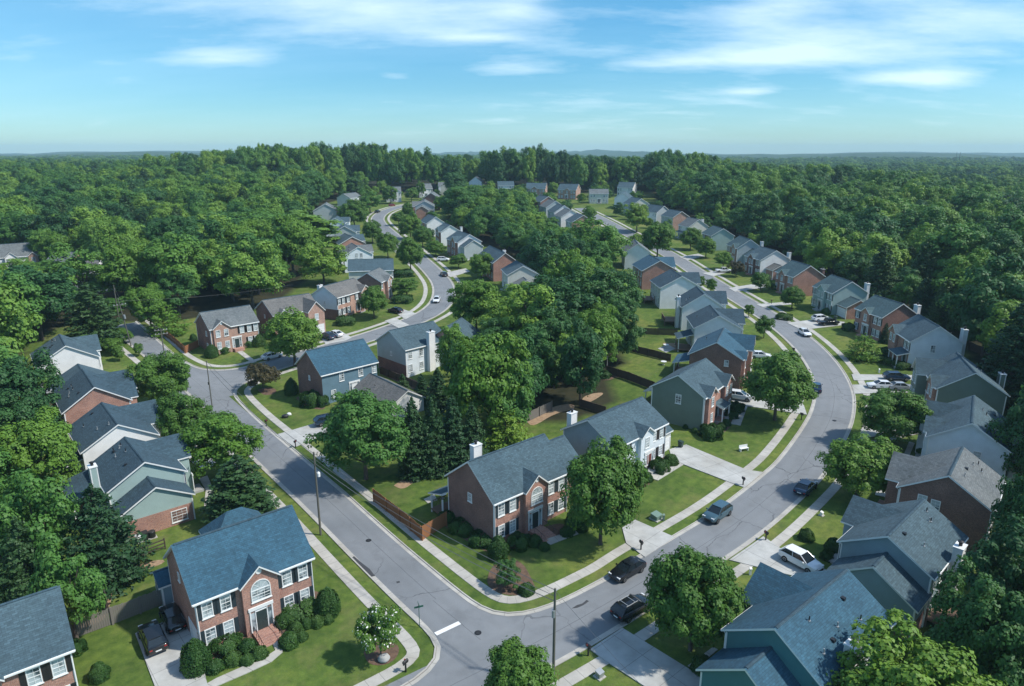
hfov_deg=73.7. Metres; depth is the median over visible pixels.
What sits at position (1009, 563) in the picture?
tree
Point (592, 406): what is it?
fence
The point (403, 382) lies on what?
cypress
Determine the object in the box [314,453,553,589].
overhead wire
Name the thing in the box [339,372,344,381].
window
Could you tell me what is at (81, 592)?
tree
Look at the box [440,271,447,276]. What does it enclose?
car
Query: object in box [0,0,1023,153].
sky
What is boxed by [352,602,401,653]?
flowering tree
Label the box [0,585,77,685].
brick house
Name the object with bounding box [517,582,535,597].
shrub
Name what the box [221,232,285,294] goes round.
forest tree
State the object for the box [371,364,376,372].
window
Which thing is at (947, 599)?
tree
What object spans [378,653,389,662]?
boulder
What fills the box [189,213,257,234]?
tree
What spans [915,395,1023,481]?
house
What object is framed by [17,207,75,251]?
forest tree
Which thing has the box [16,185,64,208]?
forest tree
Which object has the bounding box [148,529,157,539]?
air conditioner
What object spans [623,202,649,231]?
tree
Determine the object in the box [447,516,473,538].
shrub
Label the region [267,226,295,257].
forest tree
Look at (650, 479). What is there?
shrub
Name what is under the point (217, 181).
forest tree
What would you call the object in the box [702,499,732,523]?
car
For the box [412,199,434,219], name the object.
brick house
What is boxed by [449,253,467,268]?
tree
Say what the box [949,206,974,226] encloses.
forest tree
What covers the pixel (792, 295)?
tree
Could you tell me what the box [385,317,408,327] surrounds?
driveway
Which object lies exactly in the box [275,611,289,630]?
shrub
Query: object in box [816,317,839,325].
pickup truck
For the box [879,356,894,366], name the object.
shrub
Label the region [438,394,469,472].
cypress
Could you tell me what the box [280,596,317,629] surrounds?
shrub
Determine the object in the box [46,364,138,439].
brick house
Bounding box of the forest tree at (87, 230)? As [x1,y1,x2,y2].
[74,215,133,249]
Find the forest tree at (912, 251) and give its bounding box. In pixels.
[899,245,915,280]
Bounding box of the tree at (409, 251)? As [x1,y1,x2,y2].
[395,236,424,268]
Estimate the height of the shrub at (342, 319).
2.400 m
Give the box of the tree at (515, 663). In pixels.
[481,635,559,685]
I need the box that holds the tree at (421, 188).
[416,181,425,194]
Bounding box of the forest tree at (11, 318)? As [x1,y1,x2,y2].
[0,281,45,360]
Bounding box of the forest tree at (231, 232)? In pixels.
[211,218,264,257]
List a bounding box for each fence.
[69,590,161,637]
[95,538,165,564]
[163,330,198,352]
[372,488,446,540]
[380,367,430,392]
[527,401,552,421]
[579,399,605,412]
[606,365,654,387]
[630,347,670,361]
[643,328,677,334]
[968,342,1001,361]
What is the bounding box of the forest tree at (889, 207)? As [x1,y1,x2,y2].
[852,196,899,216]
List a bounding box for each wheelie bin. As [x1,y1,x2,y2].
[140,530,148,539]
[677,440,683,447]
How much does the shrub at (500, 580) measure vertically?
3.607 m
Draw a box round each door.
[188,616,198,638]
[235,338,239,347]
[256,608,267,629]
[317,323,324,332]
[532,511,537,528]
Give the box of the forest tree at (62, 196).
[42,190,84,215]
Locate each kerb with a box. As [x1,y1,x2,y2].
[123,337,440,685]
[135,205,433,370]
[233,208,816,615]
[548,214,855,667]
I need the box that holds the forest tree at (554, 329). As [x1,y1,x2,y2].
[532,305,574,346]
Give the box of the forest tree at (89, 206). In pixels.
[65,198,104,217]
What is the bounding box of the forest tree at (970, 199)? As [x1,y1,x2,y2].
[947,188,990,218]
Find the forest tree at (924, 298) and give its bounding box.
[907,276,935,317]
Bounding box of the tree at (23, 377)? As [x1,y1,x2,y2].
[0,346,64,422]
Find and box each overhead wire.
[206,361,312,452]
[207,366,312,461]
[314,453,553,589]
[315,463,553,600]
[316,460,553,595]
[557,593,641,685]
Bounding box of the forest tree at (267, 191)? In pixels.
[256,181,288,203]
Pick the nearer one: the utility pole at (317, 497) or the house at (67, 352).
the utility pole at (317, 497)
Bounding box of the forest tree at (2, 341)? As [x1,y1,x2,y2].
[0,334,24,363]
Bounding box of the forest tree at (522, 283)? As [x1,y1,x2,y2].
[513,280,532,291]
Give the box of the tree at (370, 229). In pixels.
[361,219,381,242]
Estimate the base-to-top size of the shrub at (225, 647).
1.499 m
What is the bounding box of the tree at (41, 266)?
[20,259,59,272]
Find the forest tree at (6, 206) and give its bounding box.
[0,203,28,225]
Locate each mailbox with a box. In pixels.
[402,658,408,671]
[585,642,591,655]
[639,539,643,549]
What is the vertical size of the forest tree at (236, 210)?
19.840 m
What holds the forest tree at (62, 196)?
on the ground
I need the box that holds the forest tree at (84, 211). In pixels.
[63,205,108,246]
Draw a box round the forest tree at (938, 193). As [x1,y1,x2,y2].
[911,185,957,206]
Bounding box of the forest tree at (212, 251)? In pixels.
[187,238,223,291]
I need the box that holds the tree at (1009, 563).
[955,511,1023,624]
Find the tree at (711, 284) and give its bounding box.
[705,278,716,289]
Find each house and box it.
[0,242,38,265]
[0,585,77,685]
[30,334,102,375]
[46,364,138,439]
[47,251,84,262]
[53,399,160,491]
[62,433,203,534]
[72,260,102,287]
[150,505,314,646]
[194,305,259,354]
[254,293,325,333]
[294,338,378,404]
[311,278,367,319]
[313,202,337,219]
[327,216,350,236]
[332,233,365,255]
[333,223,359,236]
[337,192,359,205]
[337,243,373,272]
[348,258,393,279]
[356,267,392,299]
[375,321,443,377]
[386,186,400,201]
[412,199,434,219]
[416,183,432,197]
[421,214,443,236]
[422,191,440,209]
[428,433,579,541]
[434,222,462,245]
[435,317,479,337]
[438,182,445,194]
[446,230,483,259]
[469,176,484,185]
[479,245,515,281]
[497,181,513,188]
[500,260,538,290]
[525,183,547,195]
[534,195,552,211]
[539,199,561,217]
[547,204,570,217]
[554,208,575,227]
[557,184,580,199]
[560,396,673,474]
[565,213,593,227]
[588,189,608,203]
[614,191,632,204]
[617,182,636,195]
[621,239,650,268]
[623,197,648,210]
[632,254,677,289]
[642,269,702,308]
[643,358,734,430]
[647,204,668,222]
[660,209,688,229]
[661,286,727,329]
[672,327,755,388]
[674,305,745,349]
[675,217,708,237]
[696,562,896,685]
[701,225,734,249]
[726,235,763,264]
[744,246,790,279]
[775,260,825,295]
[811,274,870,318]
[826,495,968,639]
[853,295,921,340]
[877,446,1005,551]
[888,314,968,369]
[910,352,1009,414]
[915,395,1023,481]
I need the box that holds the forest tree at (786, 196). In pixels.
[769,185,815,214]
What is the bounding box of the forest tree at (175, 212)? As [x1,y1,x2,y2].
[171,205,182,217]
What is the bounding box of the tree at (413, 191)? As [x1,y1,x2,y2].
[403,187,418,201]
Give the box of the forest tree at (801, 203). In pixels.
[781,196,826,227]
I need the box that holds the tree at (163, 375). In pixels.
[124,350,191,402]
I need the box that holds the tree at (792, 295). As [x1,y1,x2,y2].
[780,285,805,308]
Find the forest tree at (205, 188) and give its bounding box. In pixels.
[193,183,220,202]
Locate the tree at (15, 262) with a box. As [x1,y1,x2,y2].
[1,257,37,267]
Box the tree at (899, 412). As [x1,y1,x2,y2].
[854,386,933,441]
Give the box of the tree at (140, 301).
[124,282,166,331]
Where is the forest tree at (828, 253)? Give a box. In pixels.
[801,226,862,273]
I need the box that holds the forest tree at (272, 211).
[251,207,283,214]
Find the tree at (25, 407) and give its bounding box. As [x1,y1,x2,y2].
[0,388,58,454]
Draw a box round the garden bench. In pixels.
[739,444,748,451]
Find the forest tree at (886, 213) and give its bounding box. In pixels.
[870,210,909,230]
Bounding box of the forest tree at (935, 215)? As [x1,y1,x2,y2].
[897,204,947,234]
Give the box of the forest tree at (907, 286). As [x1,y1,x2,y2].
[882,273,926,305]
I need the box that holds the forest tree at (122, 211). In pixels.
[97,203,134,220]
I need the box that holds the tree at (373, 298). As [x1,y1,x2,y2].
[357,285,388,317]
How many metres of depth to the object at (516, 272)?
200.68 m
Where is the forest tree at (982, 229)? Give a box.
[941,226,1015,254]
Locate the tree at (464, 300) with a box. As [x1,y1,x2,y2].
[446,278,498,327]
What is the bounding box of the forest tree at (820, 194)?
[804,182,839,204]
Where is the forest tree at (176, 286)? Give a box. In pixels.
[156,272,199,313]
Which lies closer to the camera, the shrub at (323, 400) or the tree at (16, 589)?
the tree at (16, 589)
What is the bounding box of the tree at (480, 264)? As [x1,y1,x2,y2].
[469,252,493,279]
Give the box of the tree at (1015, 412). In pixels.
[985,390,1023,475]
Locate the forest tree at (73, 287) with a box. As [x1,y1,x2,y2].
[48,285,90,322]
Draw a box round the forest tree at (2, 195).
[0,189,40,203]
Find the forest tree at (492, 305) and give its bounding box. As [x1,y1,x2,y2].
[473,298,525,331]
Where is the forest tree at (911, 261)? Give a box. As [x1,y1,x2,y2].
[903,254,945,279]
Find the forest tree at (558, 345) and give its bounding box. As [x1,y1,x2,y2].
[541,339,565,385]
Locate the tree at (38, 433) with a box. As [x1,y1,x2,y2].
[0,404,82,488]
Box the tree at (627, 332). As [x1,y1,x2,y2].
[602,297,646,362]
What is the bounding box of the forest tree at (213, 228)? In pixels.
[168,218,229,286]
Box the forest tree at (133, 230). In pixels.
[96,215,146,245]
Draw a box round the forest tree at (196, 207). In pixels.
[189,200,213,217]
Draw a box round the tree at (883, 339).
[878,323,889,343]
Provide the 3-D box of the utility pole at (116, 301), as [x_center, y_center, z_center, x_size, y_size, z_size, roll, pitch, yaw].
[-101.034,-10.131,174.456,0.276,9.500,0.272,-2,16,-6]
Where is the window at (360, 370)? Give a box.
[358,367,363,376]
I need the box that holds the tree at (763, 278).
[751,272,773,290]
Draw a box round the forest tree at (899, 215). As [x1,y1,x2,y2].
[887,209,927,232]
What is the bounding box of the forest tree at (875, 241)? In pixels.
[835,231,910,279]
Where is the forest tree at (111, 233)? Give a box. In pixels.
[92,220,141,262]
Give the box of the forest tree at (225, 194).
[215,181,249,203]
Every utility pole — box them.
[113,285,118,316]
[114,298,131,345]
[155,328,167,353]
[206,362,212,406]
[313,452,321,535]
[552,588,557,673]
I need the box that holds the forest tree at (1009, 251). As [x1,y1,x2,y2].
[977,236,1023,273]
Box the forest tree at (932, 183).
[908,180,950,198]
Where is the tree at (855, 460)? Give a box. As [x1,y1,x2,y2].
[814,430,901,495]
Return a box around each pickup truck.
[715,267,730,272]
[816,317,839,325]
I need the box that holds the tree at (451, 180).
[443,171,467,188]
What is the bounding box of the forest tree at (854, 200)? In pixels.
[842,193,873,211]
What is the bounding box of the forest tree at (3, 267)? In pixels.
[0,264,7,276]
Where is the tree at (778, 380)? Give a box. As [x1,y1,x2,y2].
[737,349,819,420]
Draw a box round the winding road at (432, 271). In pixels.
[210,205,453,381]
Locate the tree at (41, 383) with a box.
[35,365,57,392]
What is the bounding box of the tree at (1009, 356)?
[976,303,1023,408]
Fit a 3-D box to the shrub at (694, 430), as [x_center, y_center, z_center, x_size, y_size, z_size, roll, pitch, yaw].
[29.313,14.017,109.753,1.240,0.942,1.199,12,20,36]
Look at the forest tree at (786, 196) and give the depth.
308.51 m
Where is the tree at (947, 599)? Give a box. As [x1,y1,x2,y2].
[923,554,1023,676]
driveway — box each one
[135,623,207,685]
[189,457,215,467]
[276,424,325,446]
[322,331,351,343]
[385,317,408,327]
[395,309,415,318]
[447,268,469,276]
[591,628,699,685]
[622,520,674,556]
[669,445,761,486]
[680,254,703,259]
[703,271,726,275]
[729,284,765,291]
[729,536,825,575]
[731,396,806,414]
[756,302,790,306]
[788,320,844,328]
[851,374,911,379]
[852,384,908,393]
[860,429,903,436]
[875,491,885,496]
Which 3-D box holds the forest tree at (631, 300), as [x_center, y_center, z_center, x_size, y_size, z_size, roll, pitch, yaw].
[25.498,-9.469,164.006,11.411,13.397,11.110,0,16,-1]
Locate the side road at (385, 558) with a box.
[116,322,452,610]
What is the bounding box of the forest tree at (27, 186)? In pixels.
[15,183,44,204]
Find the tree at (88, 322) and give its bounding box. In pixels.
[62,282,123,344]
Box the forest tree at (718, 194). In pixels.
[698,181,738,217]
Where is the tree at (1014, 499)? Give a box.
[985,473,1023,559]
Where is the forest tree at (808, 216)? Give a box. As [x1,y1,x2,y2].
[788,207,826,234]
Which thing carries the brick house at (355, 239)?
on the ground
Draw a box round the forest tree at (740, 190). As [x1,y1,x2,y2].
[727,178,764,200]
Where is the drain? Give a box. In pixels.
[352,556,374,576]
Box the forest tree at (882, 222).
[837,206,899,237]
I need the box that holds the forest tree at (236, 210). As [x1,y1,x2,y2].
[212,202,253,216]
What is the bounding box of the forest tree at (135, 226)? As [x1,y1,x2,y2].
[128,220,144,236]
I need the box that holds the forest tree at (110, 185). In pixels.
[87,183,127,195]
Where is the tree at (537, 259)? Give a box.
[516,229,573,276]
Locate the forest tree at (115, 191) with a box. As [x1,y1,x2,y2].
[89,187,122,203]
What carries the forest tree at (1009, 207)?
on the ground
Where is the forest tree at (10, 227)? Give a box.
[0,210,42,243]
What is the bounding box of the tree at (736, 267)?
[726,261,745,273]
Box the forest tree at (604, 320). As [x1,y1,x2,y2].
[576,303,623,364]
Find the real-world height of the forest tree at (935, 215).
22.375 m
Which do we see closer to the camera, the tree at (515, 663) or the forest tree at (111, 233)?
the tree at (515, 663)
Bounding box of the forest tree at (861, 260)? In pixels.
[833,249,873,282]
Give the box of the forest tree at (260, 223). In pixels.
[253,218,272,232]
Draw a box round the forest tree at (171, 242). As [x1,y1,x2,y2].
[156,239,185,274]
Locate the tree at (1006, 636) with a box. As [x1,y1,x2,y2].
[953,576,1023,685]
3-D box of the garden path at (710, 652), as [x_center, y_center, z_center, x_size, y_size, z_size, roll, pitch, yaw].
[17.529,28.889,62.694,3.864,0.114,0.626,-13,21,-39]
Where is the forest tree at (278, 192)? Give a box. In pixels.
[265,186,289,206]
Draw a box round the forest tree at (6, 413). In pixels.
[0,407,26,473]
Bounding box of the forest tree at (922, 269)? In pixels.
[911,239,936,293]
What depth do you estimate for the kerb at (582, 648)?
84.50 m
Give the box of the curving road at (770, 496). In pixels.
[385,208,851,685]
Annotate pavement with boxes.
[104,332,419,685]
[145,204,427,366]
[244,209,803,603]
[552,212,869,685]
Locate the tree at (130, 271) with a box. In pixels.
[94,240,167,292]
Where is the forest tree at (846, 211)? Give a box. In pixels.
[835,203,858,217]
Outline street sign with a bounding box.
[414,603,422,627]
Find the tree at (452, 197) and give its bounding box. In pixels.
[436,186,474,214]
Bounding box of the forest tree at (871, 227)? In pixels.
[835,214,886,247]
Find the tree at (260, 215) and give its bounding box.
[227,209,295,225]
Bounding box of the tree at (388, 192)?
[382,185,397,203]
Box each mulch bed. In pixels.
[205,591,322,664]
[258,387,275,394]
[296,396,324,409]
[364,642,398,664]
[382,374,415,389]
[445,520,563,551]
[487,560,534,595]
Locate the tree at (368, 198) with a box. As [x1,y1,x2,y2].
[357,188,381,212]
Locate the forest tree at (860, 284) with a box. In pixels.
[858,264,902,286]
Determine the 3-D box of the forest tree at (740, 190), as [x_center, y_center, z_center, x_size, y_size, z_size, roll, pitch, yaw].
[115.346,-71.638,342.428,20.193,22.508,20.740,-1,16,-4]
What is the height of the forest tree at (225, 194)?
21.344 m
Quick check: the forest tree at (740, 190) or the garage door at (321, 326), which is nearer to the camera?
the garage door at (321, 326)
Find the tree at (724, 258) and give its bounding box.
[714,252,733,264]
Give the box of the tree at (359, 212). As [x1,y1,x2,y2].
[337,199,369,224]
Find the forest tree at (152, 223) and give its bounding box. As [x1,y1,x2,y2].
[139,215,182,246]
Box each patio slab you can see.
[424,494,436,502]
[658,345,675,352]
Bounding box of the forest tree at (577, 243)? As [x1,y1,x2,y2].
[559,232,588,257]
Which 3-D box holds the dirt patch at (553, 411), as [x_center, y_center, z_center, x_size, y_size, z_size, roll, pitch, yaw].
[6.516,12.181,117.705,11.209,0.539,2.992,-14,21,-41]
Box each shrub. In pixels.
[72,638,88,657]
[87,661,110,685]
[179,638,212,679]
[189,333,196,340]
[204,344,219,357]
[205,658,224,675]
[208,632,243,658]
[220,347,229,354]
[223,650,241,669]
[237,637,258,654]
[239,652,254,666]
[243,341,252,347]
[251,334,266,346]
[251,645,269,661]
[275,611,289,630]
[277,630,299,651]
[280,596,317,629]
[284,377,298,395]
[288,620,303,632]
[297,630,308,642]
[298,389,318,408]
[301,617,311,630]
[310,614,324,629]
[314,586,340,617]
[316,395,329,407]
[324,614,334,625]
[335,315,355,326]
[390,293,413,303]
[393,268,415,277]
[438,509,455,524]
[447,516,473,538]
[467,528,491,549]
[487,534,509,561]
[493,558,520,589]
[506,531,530,552]
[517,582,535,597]
[528,533,542,548]
[538,542,550,551]
[560,525,575,538]
[563,512,588,533]
[599,370,611,379]
[647,473,653,482]
[649,456,670,474]
[663,454,679,465]
[689,654,709,676]
[690,427,697,433]
[697,422,723,442]
[717,422,726,430]
[722,419,730,426]
[724,409,738,419]
[730,400,745,413]
[768,283,775,289]
[774,312,792,320]
[797,527,815,542]
[819,549,833,562]
[820,307,830,314]
[823,537,838,553]
[841,322,855,331]
[876,346,888,355]
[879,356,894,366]
[890,360,911,370]
[915,445,921,453]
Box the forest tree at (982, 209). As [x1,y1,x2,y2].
[968,200,1007,222]
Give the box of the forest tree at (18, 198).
[0,194,36,213]
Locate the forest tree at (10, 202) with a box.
[0,198,27,214]
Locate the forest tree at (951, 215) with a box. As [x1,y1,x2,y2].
[919,201,964,225]
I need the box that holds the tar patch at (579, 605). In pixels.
[573,600,587,607]
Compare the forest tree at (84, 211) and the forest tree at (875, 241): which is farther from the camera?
the forest tree at (84, 211)
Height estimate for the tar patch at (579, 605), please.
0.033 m
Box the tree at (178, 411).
[154,390,214,436]
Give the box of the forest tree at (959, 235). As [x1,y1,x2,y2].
[919,222,1010,283]
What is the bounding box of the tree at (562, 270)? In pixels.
[542,249,600,296]
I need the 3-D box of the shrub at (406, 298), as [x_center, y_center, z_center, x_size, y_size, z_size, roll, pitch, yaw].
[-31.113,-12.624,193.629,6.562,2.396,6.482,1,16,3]
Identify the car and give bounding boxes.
[137,619,168,655]
[159,601,186,633]
[261,351,282,359]
[313,413,329,426]
[319,331,335,339]
[330,330,343,337]
[387,307,403,312]
[432,296,440,302]
[436,256,449,260]
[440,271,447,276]
[608,556,646,582]
[610,593,649,623]
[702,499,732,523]
[731,388,752,401]
[753,350,771,357]
[778,544,823,571]
[793,478,817,495]
[797,328,811,335]
[811,314,827,320]
[811,382,822,392]
[866,379,891,389]
[882,370,910,381]
[889,381,910,389]
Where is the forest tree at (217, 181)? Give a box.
[201,177,229,191]
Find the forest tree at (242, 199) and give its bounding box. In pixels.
[228,196,257,209]
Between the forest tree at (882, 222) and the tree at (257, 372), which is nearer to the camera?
the tree at (257, 372)
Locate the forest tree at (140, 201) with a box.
[130,193,160,215]
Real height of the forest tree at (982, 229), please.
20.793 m
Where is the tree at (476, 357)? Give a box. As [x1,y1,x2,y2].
[442,330,532,434]
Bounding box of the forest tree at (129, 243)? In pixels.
[119,237,150,252]
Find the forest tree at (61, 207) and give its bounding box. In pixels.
[54,199,67,214]
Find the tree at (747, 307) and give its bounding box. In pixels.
[744,304,754,316]
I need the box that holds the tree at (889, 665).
[812,605,1007,685]
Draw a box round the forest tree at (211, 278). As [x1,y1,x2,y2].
[202,249,246,300]
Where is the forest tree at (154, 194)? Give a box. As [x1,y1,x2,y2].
[135,186,167,206]
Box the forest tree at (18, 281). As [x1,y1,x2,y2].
[0,270,48,330]
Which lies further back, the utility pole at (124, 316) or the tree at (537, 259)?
the tree at (537, 259)
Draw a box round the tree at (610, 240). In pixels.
[567,217,632,262]
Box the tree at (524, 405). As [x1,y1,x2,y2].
[484,356,536,425]
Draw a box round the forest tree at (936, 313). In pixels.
[924,277,954,327]
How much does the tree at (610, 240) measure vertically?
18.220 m
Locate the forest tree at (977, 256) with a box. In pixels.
[931,247,1001,293]
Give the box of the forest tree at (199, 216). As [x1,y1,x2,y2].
[182,213,233,236]
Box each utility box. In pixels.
[593,667,605,681]
[649,510,662,522]
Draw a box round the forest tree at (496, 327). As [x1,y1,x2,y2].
[475,318,515,344]
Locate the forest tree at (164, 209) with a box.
[149,201,188,218]
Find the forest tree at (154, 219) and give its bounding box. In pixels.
[139,217,166,234]
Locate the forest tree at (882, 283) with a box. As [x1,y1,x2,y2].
[860,242,901,299]
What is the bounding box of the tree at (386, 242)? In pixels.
[375,232,399,257]
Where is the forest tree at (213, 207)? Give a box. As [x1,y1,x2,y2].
[187,203,226,216]
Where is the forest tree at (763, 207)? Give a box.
[726,192,783,234]
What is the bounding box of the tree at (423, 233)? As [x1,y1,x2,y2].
[412,225,433,246]
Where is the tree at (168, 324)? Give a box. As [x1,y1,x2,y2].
[145,303,191,336]
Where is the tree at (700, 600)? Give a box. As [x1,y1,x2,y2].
[643,542,749,651]
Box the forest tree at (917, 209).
[902,203,925,211]
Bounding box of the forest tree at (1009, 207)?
[1000,202,1023,216]
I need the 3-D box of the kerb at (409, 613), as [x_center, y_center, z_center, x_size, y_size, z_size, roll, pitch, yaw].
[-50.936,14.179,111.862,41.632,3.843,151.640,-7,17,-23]
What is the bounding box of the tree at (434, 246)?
[424,240,447,255]
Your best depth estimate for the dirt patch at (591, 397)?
124.17 m
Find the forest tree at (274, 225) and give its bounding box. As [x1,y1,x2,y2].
[271,221,287,263]
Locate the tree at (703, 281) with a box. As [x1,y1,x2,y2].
[700,276,705,285]
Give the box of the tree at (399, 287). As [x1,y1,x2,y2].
[392,277,418,293]
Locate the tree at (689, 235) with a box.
[678,227,703,249]
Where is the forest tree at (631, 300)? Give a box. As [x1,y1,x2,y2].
[610,280,640,313]
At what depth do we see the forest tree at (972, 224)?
207.85 m
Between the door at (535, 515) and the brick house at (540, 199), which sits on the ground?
the brick house at (540, 199)
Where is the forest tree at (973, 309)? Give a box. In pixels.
[937,252,1023,355]
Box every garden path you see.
[200,476,210,505]
[207,642,282,685]
[238,351,256,362]
[547,531,577,544]
[652,462,683,480]
[688,647,717,666]
[731,406,747,424]
[904,442,914,454]
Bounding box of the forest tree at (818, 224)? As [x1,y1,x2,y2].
[797,210,852,252]
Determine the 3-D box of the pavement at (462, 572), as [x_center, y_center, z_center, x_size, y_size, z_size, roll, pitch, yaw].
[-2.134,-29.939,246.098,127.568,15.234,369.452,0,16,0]
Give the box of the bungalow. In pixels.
[353,373,425,416]
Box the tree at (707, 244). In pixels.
[696,236,715,257]
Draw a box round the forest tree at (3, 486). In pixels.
[0,446,47,523]
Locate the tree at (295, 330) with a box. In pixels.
[259,305,321,365]
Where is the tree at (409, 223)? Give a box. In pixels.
[397,214,421,236]
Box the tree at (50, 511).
[0,468,79,566]
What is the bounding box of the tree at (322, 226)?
[272,209,342,247]
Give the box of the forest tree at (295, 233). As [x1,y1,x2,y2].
[258,214,324,275]
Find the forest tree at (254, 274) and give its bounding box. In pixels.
[206,238,287,307]
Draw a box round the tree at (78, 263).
[44,242,121,291]
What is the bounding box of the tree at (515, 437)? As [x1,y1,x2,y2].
[480,407,533,452]
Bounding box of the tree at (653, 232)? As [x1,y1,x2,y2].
[639,221,674,256]
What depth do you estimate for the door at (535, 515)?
82.99 m
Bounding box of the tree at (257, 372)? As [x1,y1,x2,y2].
[244,362,282,389]
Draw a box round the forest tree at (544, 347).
[507,321,560,396]
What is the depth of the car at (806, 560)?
75.50 m
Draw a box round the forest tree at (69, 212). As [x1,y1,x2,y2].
[48,211,84,250]
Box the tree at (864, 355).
[841,333,882,363]
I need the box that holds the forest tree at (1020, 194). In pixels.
[1016,193,1023,202]
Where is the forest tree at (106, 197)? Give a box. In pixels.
[83,190,116,213]
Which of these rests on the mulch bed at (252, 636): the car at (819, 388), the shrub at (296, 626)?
the shrub at (296, 626)
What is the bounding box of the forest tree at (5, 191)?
[0,188,13,194]
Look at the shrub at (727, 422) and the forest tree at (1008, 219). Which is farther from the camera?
the forest tree at (1008, 219)
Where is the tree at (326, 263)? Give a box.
[290,241,349,284]
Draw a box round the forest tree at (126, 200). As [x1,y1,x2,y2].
[115,193,137,217]
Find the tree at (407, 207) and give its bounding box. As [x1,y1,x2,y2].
[401,202,412,214]
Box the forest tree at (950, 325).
[946,285,991,341]
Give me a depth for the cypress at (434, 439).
95.87 m
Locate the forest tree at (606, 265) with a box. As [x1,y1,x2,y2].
[599,262,614,274]
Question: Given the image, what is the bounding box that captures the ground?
[0,149,1023,685]
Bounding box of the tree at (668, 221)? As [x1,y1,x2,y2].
[661,219,674,233]
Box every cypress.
[396,396,430,482]
[398,374,410,388]
[413,373,428,405]
[417,394,452,480]
[424,367,449,412]
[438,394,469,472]
[461,402,489,464]
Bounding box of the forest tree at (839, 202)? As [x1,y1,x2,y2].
[821,196,847,209]
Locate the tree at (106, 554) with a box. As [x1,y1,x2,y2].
[58,483,156,601]
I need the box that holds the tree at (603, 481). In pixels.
[558,433,649,544]
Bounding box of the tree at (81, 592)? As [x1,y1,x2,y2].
[26,528,108,638]
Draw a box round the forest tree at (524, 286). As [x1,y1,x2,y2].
[521,282,555,297]
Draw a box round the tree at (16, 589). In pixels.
[0,516,64,603]
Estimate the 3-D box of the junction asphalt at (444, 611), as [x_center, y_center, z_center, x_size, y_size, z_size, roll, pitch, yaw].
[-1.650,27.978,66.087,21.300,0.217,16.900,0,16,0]
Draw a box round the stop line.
[434,621,460,634]
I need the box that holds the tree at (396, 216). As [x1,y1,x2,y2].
[391,211,404,224]
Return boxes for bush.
[98,336,109,346]
[102,337,124,351]
[111,328,133,340]
[112,346,125,359]
[132,343,143,355]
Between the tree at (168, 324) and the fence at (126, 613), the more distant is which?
the tree at (168, 324)
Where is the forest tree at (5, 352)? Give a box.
[0,345,22,385]
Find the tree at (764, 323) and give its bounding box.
[754,315,775,337]
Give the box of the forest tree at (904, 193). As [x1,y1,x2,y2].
[887,182,927,203]
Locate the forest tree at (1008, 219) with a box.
[976,210,1023,234]
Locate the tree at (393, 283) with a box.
[391,279,396,292]
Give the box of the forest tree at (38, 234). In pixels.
[26,227,58,260]
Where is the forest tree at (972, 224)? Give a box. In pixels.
[939,221,981,245]
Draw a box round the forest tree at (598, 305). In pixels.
[589,297,619,314]
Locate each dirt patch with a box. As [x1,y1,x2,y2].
[104,560,164,609]
[394,473,430,488]
[528,404,574,424]
[582,393,602,401]
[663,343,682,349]
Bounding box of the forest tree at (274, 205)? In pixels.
[255,193,284,213]
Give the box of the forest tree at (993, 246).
[978,229,1023,274]
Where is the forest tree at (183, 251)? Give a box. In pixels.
[143,231,209,304]
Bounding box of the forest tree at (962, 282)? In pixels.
[931,266,1023,312]
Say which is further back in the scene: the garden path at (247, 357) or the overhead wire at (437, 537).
the garden path at (247, 357)
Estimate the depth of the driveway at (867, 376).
132.85 m
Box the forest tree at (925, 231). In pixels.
[907,222,946,257]
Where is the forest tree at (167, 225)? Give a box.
[144,215,201,242]
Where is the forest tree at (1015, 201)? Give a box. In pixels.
[990,196,1023,212]
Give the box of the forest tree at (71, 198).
[59,196,93,212]
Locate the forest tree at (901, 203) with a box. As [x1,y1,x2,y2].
[886,195,909,212]
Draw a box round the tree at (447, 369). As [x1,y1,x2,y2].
[443,338,487,407]
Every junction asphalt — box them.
[176,366,249,405]
[412,591,536,659]
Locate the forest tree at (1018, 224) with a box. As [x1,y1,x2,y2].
[1003,218,1023,248]
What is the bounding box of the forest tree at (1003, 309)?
[975,299,1023,375]
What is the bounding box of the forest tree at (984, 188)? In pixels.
[967,182,1003,200]
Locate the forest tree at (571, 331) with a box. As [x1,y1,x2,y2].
[555,324,611,380]

